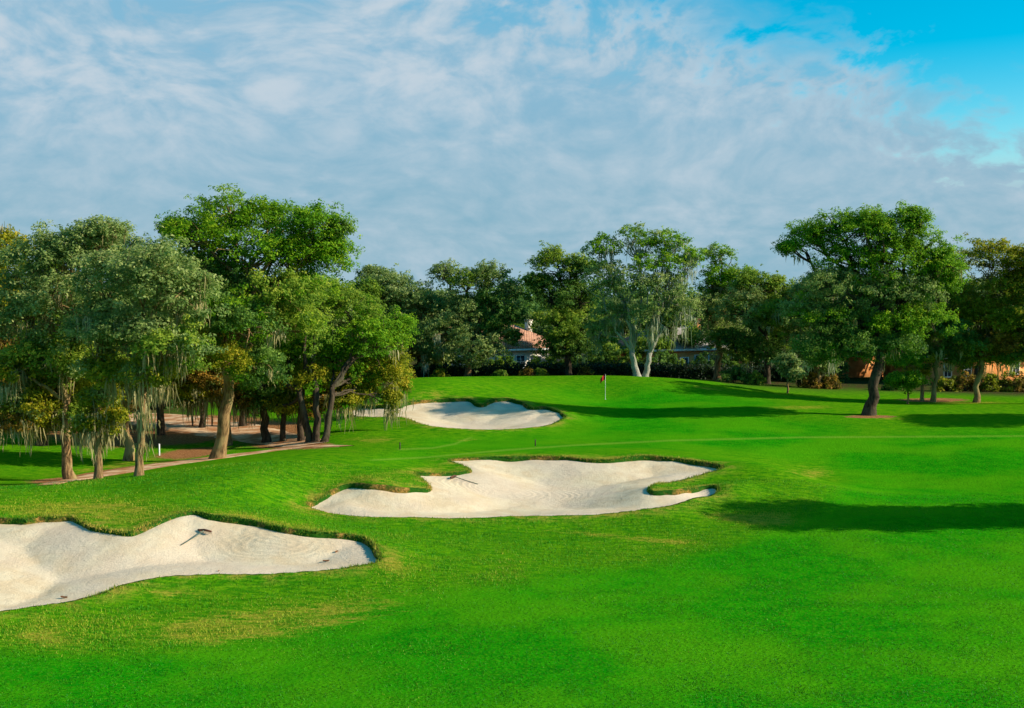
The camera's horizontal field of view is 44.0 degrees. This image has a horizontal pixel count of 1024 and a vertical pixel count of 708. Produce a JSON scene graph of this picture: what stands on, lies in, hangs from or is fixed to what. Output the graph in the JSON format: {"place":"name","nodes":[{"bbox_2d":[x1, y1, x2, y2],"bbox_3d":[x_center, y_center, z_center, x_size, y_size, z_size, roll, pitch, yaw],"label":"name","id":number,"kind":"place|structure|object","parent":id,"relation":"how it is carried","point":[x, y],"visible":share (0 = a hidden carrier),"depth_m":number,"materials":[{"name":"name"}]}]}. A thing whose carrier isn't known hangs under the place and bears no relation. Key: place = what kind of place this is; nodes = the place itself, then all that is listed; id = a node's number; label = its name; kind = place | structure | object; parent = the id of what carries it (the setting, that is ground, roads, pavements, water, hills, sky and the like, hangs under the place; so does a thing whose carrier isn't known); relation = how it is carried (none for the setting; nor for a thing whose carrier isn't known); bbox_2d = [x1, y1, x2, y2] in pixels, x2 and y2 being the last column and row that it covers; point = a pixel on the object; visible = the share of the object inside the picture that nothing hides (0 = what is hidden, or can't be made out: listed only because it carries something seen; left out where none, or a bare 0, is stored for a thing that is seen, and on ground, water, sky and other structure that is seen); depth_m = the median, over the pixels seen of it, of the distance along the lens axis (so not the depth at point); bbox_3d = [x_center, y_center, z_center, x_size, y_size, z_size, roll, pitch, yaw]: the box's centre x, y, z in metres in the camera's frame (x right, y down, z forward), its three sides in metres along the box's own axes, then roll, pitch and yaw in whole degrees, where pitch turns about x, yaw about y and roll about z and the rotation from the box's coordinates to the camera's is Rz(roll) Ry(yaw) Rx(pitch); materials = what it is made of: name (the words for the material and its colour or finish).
{"place":"outdoors","nodes":[
{"label":"outdoors","id":0,"kind":"place"},
{"bbox_2d":[39,445,353,484],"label":"cart path","id":1,"kind":"structure","parent":0,"point":[130,469],"depth_m":74.19,"materials":[{"name":"beige concrete"}]},
{"bbox_2d":[129,413,320,446],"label":"service path","id":2,"kind":"structure","parent":0,"point":[178,424],"depth_m":91.61,"materials":[{"name":"beige sand"}]},
{"bbox_2d":[0,397,728,597],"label":"lip grass","id":3,"kind":"structure","parent":0,"point":[348,533],"depth_m":57.06,"materials":[{"name":"green plant"}]},
{"bbox_2d":[0,299,1023,707],"bbox_3d":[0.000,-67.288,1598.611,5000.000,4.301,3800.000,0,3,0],"label":"ground","id":4,"kind":"structure","parent":0,"point":[946,445],"depth_m":46.42,"materials":[{"name":"green plant"}]},
{"bbox_2d":[0,221,43,385],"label":"woodland oak","id":5,"kind":"object","parent":4,"relation":"on","point":[7,234],"visible":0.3,"depth_m":75.32,"materials":[{"name":"green plant"}]},
{"bbox_2d":[2,318,55,345],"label":"background oak","id":6,"kind":"object","parent":4,"relation":"on","point":[19,329],"depth_m":111.44,"materials":[{"name":"green plant"}]},
{"bbox_2d":[0,256,86,445],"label":"woodland oak","id":7,"kind":"object","parent":4,"relation":"on","point":[43,442],"visible":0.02,"depth_m":84.26,"materials":[{"name":"green plant"}]},
{"bbox_2d":[0,214,138,479],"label":"moss oak","id":8,"kind":"object","parent":4,"relation":"on","point":[35,410],"visible":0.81,"depth_m":65.88,"materials":[{"name":"green plant"}]},
{"bbox_2d":[55,248,155,478],"bbox_3d":[-19.875,0.652,62.609,5.029,11.710,4.942,0,3,0],"label":"moss oak","id":9,"kind":"object","parent":4,"relation":"on","point":[100,398],"visible":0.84,"depth_m":62.45,"materials":[{"name":"green plant"}]},
{"bbox_2d":[62,292,150,425],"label":"woodland oak","id":10,"kind":"object","parent":4,"relation":"on","point":[119,354],"visible":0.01,"depth_m":94.47,"materials":[{"name":"green plant"}]},
{"bbox_2d":[82,217,169,460],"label":"moss oak","id":11,"kind":"object","parent":4,"relation":"on","point":[129,454],"visible":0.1,"depth_m":77.44,"materials":[{"name":"green plant"}]},
{"bbox_2d":[128,401,152,411],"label":"understory shrub","id":12,"kind":"object","parent":4,"relation":"on","point":[133,406],"visible":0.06,"depth_m":105.13,"materials":[{"name":"green plant"}]},
{"bbox_2d":[128,394,176,409],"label":"understory shrub","id":13,"kind":"object","parent":4,"relation":"on","point":[167,402],"visible":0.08,"depth_m":107.43,"materials":[{"name":"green plant"}]},
{"bbox_2d":[119,241,194,435],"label":"woodland oak","id":14,"kind":"object","parent":4,"relation":"on","point":[161,419],"visible":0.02,"depth_m":90.39,"materials":[{"name":"green plant"}]},
{"bbox_2d":[85,224,231,476],"bbox_3d":[-17.199,-0.052,61.605,7.515,12.453,6.177,0,3,0],"label":"moss oak","id":15,"kind":"object","parent":4,"relation":"on","point":[177,339],"visible":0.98,"depth_m":60.74,"materials":[{"name":"green plant"}]},
{"bbox_2d":[0,515,376,610],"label":"sand bunker","id":16,"kind":"object","parent":4,"relation":"in","point":[43,563],"visible":0.9,"depth_m":47.23},
{"bbox_2d":[181,529,211,544],"bbox_3d":[-12.244,7.023,48.643,0.667,0.423,1.349,2,3,29],"label":"bunker rake","id":17,"kind":"object","parent":16,"relation":"on","point":[202,530],"visible":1,"depth_m":49.02,"materials":[{"name":"brown plastic"}]},
{"bbox_2d":[165,287,220,427],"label":"woodland oak","id":18,"kind":"object","parent":4,"relation":"on","point":[201,423],"depth_m":93.29,"materials":[{"name":"brown plant"}]},
{"bbox_2d":[146,282,254,445],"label":"spreading oak","id":19,"kind":"object","parent":4,"relation":"on","point":[192,389],"visible":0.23,"depth_m":84.68,"materials":[{"name":"green plant"}]},
{"bbox_2d":[206,268,287,425],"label":"woodland oak","id":20,"kind":"object","parent":4,"relation":"on","point":[242,423],"depth_m":93.35,"materials":[{"name":"green plant"}]},
{"bbox_2d":[153,183,365,458],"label":"tall oak","id":21,"kind":"object","parent":4,"relation":"on","point":[301,245],"visible":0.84,"depth_m":74.89,"materials":[{"name":"green plant"}]},
{"bbox_2d":[285,306,316,372],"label":"background oak","id":22,"kind":"object","parent":4,"relation":"on","point":[296,358],"depth_m":117.27,"materials":[{"name":"green plant"}]},
{"bbox_2d":[299,272,352,371],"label":"background oak","id":23,"kind":"object","parent":4,"relation":"on","point":[329,322],"visible":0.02,"depth_m":123.10,"materials":[{"name":"green plant"}]},
{"bbox_2d":[230,267,423,442],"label":"multi trunk oak","id":24,"kind":"object","parent":4,"relation":"on","point":[290,398],"visible":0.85,"depth_m":84.82,"materials":[{"name":"green plant"}]},
{"bbox_2d":[313,276,385,369],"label":"background oak","id":25,"kind":"object","parent":4,"relation":"on","point":[370,285],"visible":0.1,"depth_m":127.81,"materials":[{"name":"green plant"}]},
{"bbox_2d":[356,359,414,395],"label":"weeping oak","id":26,"kind":"object","parent":4,"relation":"on","point":[405,386],"visible":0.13,"depth_m":93.46,"materials":[{"name":"green plant"}]},
{"bbox_2d":[347,262,456,376],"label":"grey oak","id":27,"kind":"object","parent":4,"relation":"on","point":[398,285],"visible":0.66,"depth_m":130.47,"materials":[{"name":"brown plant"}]},
{"bbox_2d":[394,288,454,373],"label":"background oak","id":28,"kind":"object","parent":4,"relation":"on","point":[413,353],"visible":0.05,"depth_m":139.49,"materials":[{"name":"green plant"}]},
{"bbox_2d":[429,367,450,376],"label":"shrub","id":29,"kind":"object","parent":4,"relation":"on","point":[439,372],"visible":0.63,"depth_m":127.86,"materials":[{"name":"green plant"}]},
{"bbox_2d":[425,359,463,374],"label":"understory shrub","id":30,"kind":"object","parent":4,"relation":"on","point":[449,365],"visible":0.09,"depth_m":142.42,"materials":[{"name":"green plant"}]},
{"bbox_2d":[415,295,477,365],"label":"background oak","id":31,"kind":"object","parent":4,"relation":"on","point":[476,321],"visible":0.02,"depth_m":145.24,"materials":[{"name":"green plant"}]},
{"bbox_2d":[353,401,562,429],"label":"sand bunker","id":32,"kind":"object","parent":4,"relation":"in","point":[495,415],"visible":0.68,"depth_m":94.12},
{"bbox_2d":[450,353,488,375],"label":"understory shrub","id":33,"kind":"object","parent":4,"relation":"on","point":[464,359],"visible":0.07,"depth_m":142.58,"materials":[{"name":"green plant"}]},
{"bbox_2d":[411,258,528,376],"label":"feathery oak","id":34,"kind":"object","parent":4,"relation":"on","point":[483,309],"visible":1,"depth_m":129.01,"materials":[{"name":"green plant"}]},
{"bbox_2d":[474,351,512,373],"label":"understory shrub","id":35,"kind":"object","parent":4,"relation":"on","point":[500,359],"visible":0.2,"depth_m":141.63,"materials":[{"name":"green plant"}]},
{"bbox_2d":[492,369,507,375],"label":"shrub","id":36,"kind":"object","parent":4,"relation":"on","point":[501,372],"visible":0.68,"depth_m":127.92,"materials":[{"name":"green plant"}]},
{"bbox_2d":[495,354,517,371],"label":"understory shrub","id":37,"kind":"object","parent":4,"relation":"on","point":[511,358],"visible":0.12,"depth_m":143.07,"materials":[{"name":"green plant"}]},
{"bbox_2d":[451,320,563,367],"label":"tiled house","id":38,"kind":"structure","parent":4,"relation":"on","point":[522,353],"depth_m":152.45,"materials":[{"name":"beige paint"}]},
{"bbox_2d":[515,355,524,365],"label":"window","id":39,"kind":"structure","parent":38,"relation":"in","point":[520,358],"depth_m":151.70,"materials":[{"name":"blue glass"}]},
{"bbox_2d":[529,355,541,367],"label":"window","id":40,"kind":"structure","parent":38,"relation":"in","point":[530,358],"depth_m":152.67,"materials":[{"name":"white glass"}]},
{"bbox_2d":[0,460,1023,707],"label":"turf blades","id":41,"kind":"object","parent":4,"relation":"on","point":[284,522],"visible":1,"depth_m":41.87,"materials":[{"name":"green plant"}]},
{"bbox_2d":[312,460,715,517],"bbox_3d":[0.867,6.601,62.182,20.640,1.298,13.920,0,3,0],"label":"sand bunker","id":42,"kind":"object","parent":4,"relation":"in","point":[539,487],"visible":0.8,"depth_m":61.76},
{"bbox_2d":[450,475,477,483],"bbox_3d":[-2.346,6.274,63.218,1.382,0.385,0.667,1,3,23],"label":"bunker rake","id":43,"kind":"object","parent":42,"relation":"on","point":[453,476],"visible":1,"depth_m":63.26,"materials":[{"name":"brown plastic"}]},
{"bbox_2d":[509,315,526,328],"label":"background oak","id":44,"kind":"object","parent":4,"relation":"on","point":[518,324],"visible":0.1,"depth_m":173.17,"materials":[{"name":"green plant"}]},
{"bbox_2d":[65,270,976,341],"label":"woodland","id":45,"kind":"object","parent":4,"relation":"on","point":[531,306],"depth_m":204.35,"materials":[{"name":"green plant"}]},
{"bbox_2d":[518,366,535,375],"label":"shrub","id":46,"kind":"object","parent":4,"relation":"on","point":[526,371],"visible":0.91,"depth_m":127.80,"materials":[{"name":"green plant"}]},
{"bbox_2d":[520,310,555,336],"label":"background oak","id":47,"kind":"object","parent":4,"relation":"on","point":[538,328],"visible":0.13,"depth_m":163.60,"materials":[{"name":"green plant"}]},
{"bbox_2d":[532,367,548,375],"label":"shrub","id":48,"kind":"object","parent":4,"relation":"on","point":[540,372],"visible":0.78,"depth_m":127.86,"materials":[{"name":"green plant"}]},
{"bbox_2d":[526,349,561,366],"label":"understory shrub","id":49,"kind":"object","parent":4,"relation":"on","point":[536,360],"visible":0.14,"depth_m":141.04,"materials":[{"name":"green plant"}]},
{"bbox_2d":[283,360,838,381],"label":"hedge","id":50,"kind":"object","parent":4,"relation":"on","point":[696,371],"visible":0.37,"depth_m":133.41,"materials":[{"name":"green plant"}]},
{"bbox_2d":[520,240,607,374],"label":"dark oak","id":51,"kind":"object","parent":4,"relation":"on","point":[564,333],"visible":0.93,"depth_m":128.88,"materials":[{"name":"green plant"}]},
{"bbox_2d":[549,353,587,370],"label":"understory shrub","id":52,"kind":"object","parent":4,"relation":"on","point":[560,361],"visible":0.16,"depth_m":140.01,"materials":[{"name":"green plant"}]},
{"bbox_2d":[543,298,624,362],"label":"background oak","id":53,"kind":"object","parent":4,"relation":"on","point":[586,309],"visible":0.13,"depth_m":147.72,"materials":[{"name":"green plant"}]},
{"bbox_2d":[577,366,594,374],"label":"shrub","id":54,"kind":"object","parent":4,"relation":"on","point":[586,370],"visible":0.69,"depth_m":127.96,"materials":[{"name":"green plant"}]},
{"bbox_2d":[578,343,609,370],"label":"understory shrub","id":55,"kind":"object","parent":4,"relation":"on","point":[594,356],"visible":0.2,"depth_m":141.18,"materials":[{"name":"green plant"}]},
{"bbox_2d":[600,374,605,398],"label":"flagstick","id":56,"kind":"object","parent":4,"relation":"on","point":[603,377],"visible":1,"depth_m":106.71,"materials":[{"name":"white paint"}]},
{"bbox_2d":[588,344,629,372],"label":"understory shrub","id":57,"kind":"object","parent":4,"relation":"on","point":[603,357],"visible":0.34,"depth_m":140.94,"materials":[{"name":"green plant"}]},
{"bbox_2d":[593,296,653,339],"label":"background oak","id":58,"kind":"object","parent":4,"relation":"on","point":[626,328],"visible":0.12,"depth_m":156.81,"materials":[{"name":"green plant"}]},
{"bbox_2d":[607,348,641,373],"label":"understory shrub","id":59,"kind":"object","parent":4,"relation":"on","point":[626,359],"visible":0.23,"depth_m":140.03,"materials":[{"name":"green plant"}]},
{"bbox_2d":[579,221,707,376],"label":"pale moss oak","id":60,"kind":"object","parent":4,"relation":"on","point":[608,327],"visible":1,"depth_m":120.42,"materials":[{"name":"green plant"}]},
{"bbox_2d":[637,346,677,375],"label":"understory shrub","id":61,"kind":"object","parent":4,"relation":"on","point":[663,358],"visible":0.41,"depth_m":139.03,"materials":[{"name":"green plant"}]},
{"bbox_2d":[622,294,705,356],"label":"background oak","id":62,"kind":"object","parent":4,"relation":"on","point":[661,344],"visible":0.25,"depth_m":148.35,"materials":[{"name":"green plant"}]},
{"bbox_2d":[651,352,688,376],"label":"understory shrub","id":63,"kind":"object","parent":4,"relation":"on","point":[680,361],"visible":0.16,"depth_m":139.84,"materials":[{"name":"green plant"}]},
{"bbox_2d":[614,318,740,374],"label":"brick house","id":64,"kind":"structure","parent":4,"relation":"on","point":[688,353],"depth_m":149.94,"materials":[{"name":"orange paint"}]},
{"bbox_2d":[680,357,688,363],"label":"window","id":65,"kind":"structure","parent":64,"relation":"in","point":[686,359],"depth_m":149.46,"materials":[{"name":"blue glass"}]},
{"bbox_2d":[689,346,735,378],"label":"understory shrub","id":66,"kind":"object","parent":4,"relation":"on","point":[700,358],"visible":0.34,"depth_m":137.50,"materials":[{"name":"green plant"}]},
{"bbox_2d":[685,241,759,379],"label":"open oak","id":67,"kind":"object","parent":4,"relation":"on","point":[710,302],"visible":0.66,"depth_m":130.20,"materials":[{"name":"green plant"}]},
{"bbox_2d":[701,283,749,328],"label":"background oak","id":68,"kind":"object","parent":4,"relation":"on","point":[713,320],"visible":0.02,"depth_m":178.63,"materials":[{"name":"green plant"}]},
{"bbox_2d":[706,351,754,373],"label":"understory shrub","id":69,"kind":"object","parent":4,"relation":"on","point":[737,362],"visible":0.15,"depth_m":137.31,"materials":[{"name":"green plant"}]},
{"bbox_2d":[716,365,748,382],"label":"shrub","id":70,"kind":"object","parent":4,"relation":"on","point":[733,374],"visible":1,"depth_m":121.94,"materials":[{"name":"green plant"}]},
{"bbox_2d":[725,349,771,370],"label":"understory shrub","id":71,"kind":"object","parent":4,"relation":"on","point":[746,360],"visible":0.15,"depth_m":138.39,"materials":[{"name":"green plant"}]},
{"bbox_2d":[735,285,771,341],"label":"background oak","id":72,"kind":"object","parent":4,"relation":"on","point":[756,329],"visible":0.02,"depth_m":153.61,"materials":[{"name":"green plant"}]},
{"bbox_2d":[742,370,766,384],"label":"shrub","id":73,"kind":"object","parent":4,"relation":"on","point":[754,378],"visible":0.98,"depth_m":121.95,"materials":[{"name":"green plant"}]},
{"bbox_2d":[700,264,817,383],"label":"deep green oak","id":74,"kind":"object","parent":4,"relation":"on","point":[774,331],"visible":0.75,"depth_m":125.47,"materials":[{"name":"green plant"}]},
{"bbox_2d":[748,360,783,380],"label":"understory shrub","id":75,"kind":"object","parent":4,"relation":"on","point":[762,366],"visible":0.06,"depth_m":137.87,"materials":[{"name":"green plant"}]},
{"bbox_2d":[765,352,807,392],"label":"sapling","id":76,"kind":"object","parent":4,"relation":"on","point":[792,371],"visible":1,"depth_m":113.06,"materials":[{"name":"green plant"}]},
{"bbox_2d":[762,285,834,363],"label":"background oak","id":77,"kind":"object","parent":4,"relation":"on","point":[785,340],"visible":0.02,"depth_m":143.23,"materials":[{"name":"green plant"}]},
{"bbox_2d":[796,370,821,388],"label":"shrub","id":78,"kind":"object","parent":4,"relation":"on","point":[811,379],"visible":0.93,"depth_m":121.78,"materials":[{"name":"green plant"}]},
{"bbox_2d":[773,268,852,388],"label":"grey thicket oak","id":79,"kind":"object","parent":4,"relation":"on","point":[825,369],"visible":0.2,"depth_m":121.69,"materials":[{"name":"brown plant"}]},
{"bbox_2d":[819,373,842,388],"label":"shrub","id":80,"kind":"object","parent":4,"relation":"on","point":[828,382],"visible":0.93,"depth_m":121.86,"materials":[{"name":"green plant"}]},
{"bbox_2d":[821,351,849,382],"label":"understory shrub","id":81,"kind":"object","parent":4,"relation":"on","point":[841,380],"visible":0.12,"depth_m":136.54,"materials":[{"name":"green plant"}]},
{"bbox_2d":[800,349,882,377],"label":"orange house","id":82,"kind":"structure","parent":4,"relation":"on","point":[859,368],"depth_m":148.12,"materials":[{"name":"paint"}]},
{"bbox_2d":[770,199,971,415],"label":"oak","id":83,"kind":"object","parent":4,"relation":"on","point":[877,328],"visible":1,"depth_m":92.07,"materials":[{"name":"green plant"}]},
{"bbox_2d":[880,383,901,390],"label":"shrub","id":84,"kind":"object","parent":4,"relation":"on","point":[887,388],"visible":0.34,"depth_m":121.79,"materials":[{"name":"green plant"}]},
{"bbox_2d":[883,350,934,403],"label":"sapling","id":85,"kind":"object","parent":4,"relation":"on","point":[907,381],"visible":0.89,"depth_m":104.19,"materials":[{"name":"green plant"}]},
{"bbox_2d":[858,293,963,355],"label":"background oak","id":86,"kind":"object","parent":4,"relation":"on","point":[928,339],"visible":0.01,"depth_m":135.50,"materials":[{"name":"green plant"}]},
{"bbox_2d":[930,375,962,391],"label":"shrub","id":87,"kind":"object","parent":4,"relation":"on","point":[947,384],"visible":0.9,"depth_m":121.76,"materials":[{"name":"green plant"}]},
{"bbox_2d":[883,345,1023,382],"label":"long orange building","id":88,"kind":"structure","parent":4,"relation":"on","point":[890,368],"depth_m":139.90,"materials":[{"name":"paint"}]},
{"bbox_2d":[943,363,951,377],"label":"window","id":89,"kind":"structure","parent":88,"relation":"in","point":[948,374],"depth_m":136.92,"materials":[{"name":"grey glass"}]},
{"bbox_2d":[963,367,971,376],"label":"window","id":90,"kind":"structure","parent":88,"relation":"in","point":[969,370],"depth_m":138.43,"materials":[{"name":"grey glass"}]},
{"bbox_2d":[1012,363,1019,374],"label":"window","id":91,"kind":"structure","parent":88,"relation":"in","point":[1015,370],"depth_m":141.96,"materials":[{"name":"white glass"}]},
{"bbox_2d":[915,242,995,401],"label":"olive oak","id":92,"kind":"object","parent":4,"relation":"on","point":[958,347],"visible":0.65,"depth_m":106.14,"materials":[{"name":"green plant"}]},
{"bbox_2d":[953,371,984,391],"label":"shrub","id":93,"kind":"object","parent":4,"relation":"on","point":[963,381],"visible":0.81,"depth_m":122.15,"materials":[{"name":"green plant"}]},
{"bbox_2d":[951,277,1023,382],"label":"background oak","id":94,"kind":"object","parent":4,"relation":"on","point":[977,369],"visible":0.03,"depth_m":134.24,"materials":[{"name":"green plant"}]},
{"bbox_2d":[972,371,1005,391],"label":"shrub","id":95,"kind":"object","parent":4,"relation":"on","point":[989,385],"visible":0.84,"depth_m":121.79,"materials":[{"name":"green plant"}]},
{"bbox_2d":[983,371,1023,391],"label":"shrub","id":96,"kind":"object","parent":4,"relation":"on","point":[1008,388],"visible":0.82,"depth_m":122.01,"materials":[{"name":"green plant"}]},
{"bbox_2d":[1000,244,1023,347],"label":"edge oak","id":97,"kind":"object","parent":4,"relation":"on","point":[1019,335],"visible":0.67,"depth_m":103.93,"materials":[{"name":"green plant"}]},
{"bbox_2d":[1003,370,1023,391],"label":"shrub","id":98,"kind":"object","parent":4,"relation":"on","point":[1018,385],"visible":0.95,"depth_m":121.62,"materials":[{"name":"green plant"}]},
{"bbox_2d":[0,0,1023,296],"label":"sky","id":99,"kind":"structure","parent":0,"point":[467,132],"materials":[{"name":"blue"}]},
{"bbox_2d":[887,231,1023,402],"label":"leaning oak","id":100,"kind":"object","parent":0,"point":[1002,312],"depth_m":104.95,"materials":[{"name":"green plant"}]}
]}

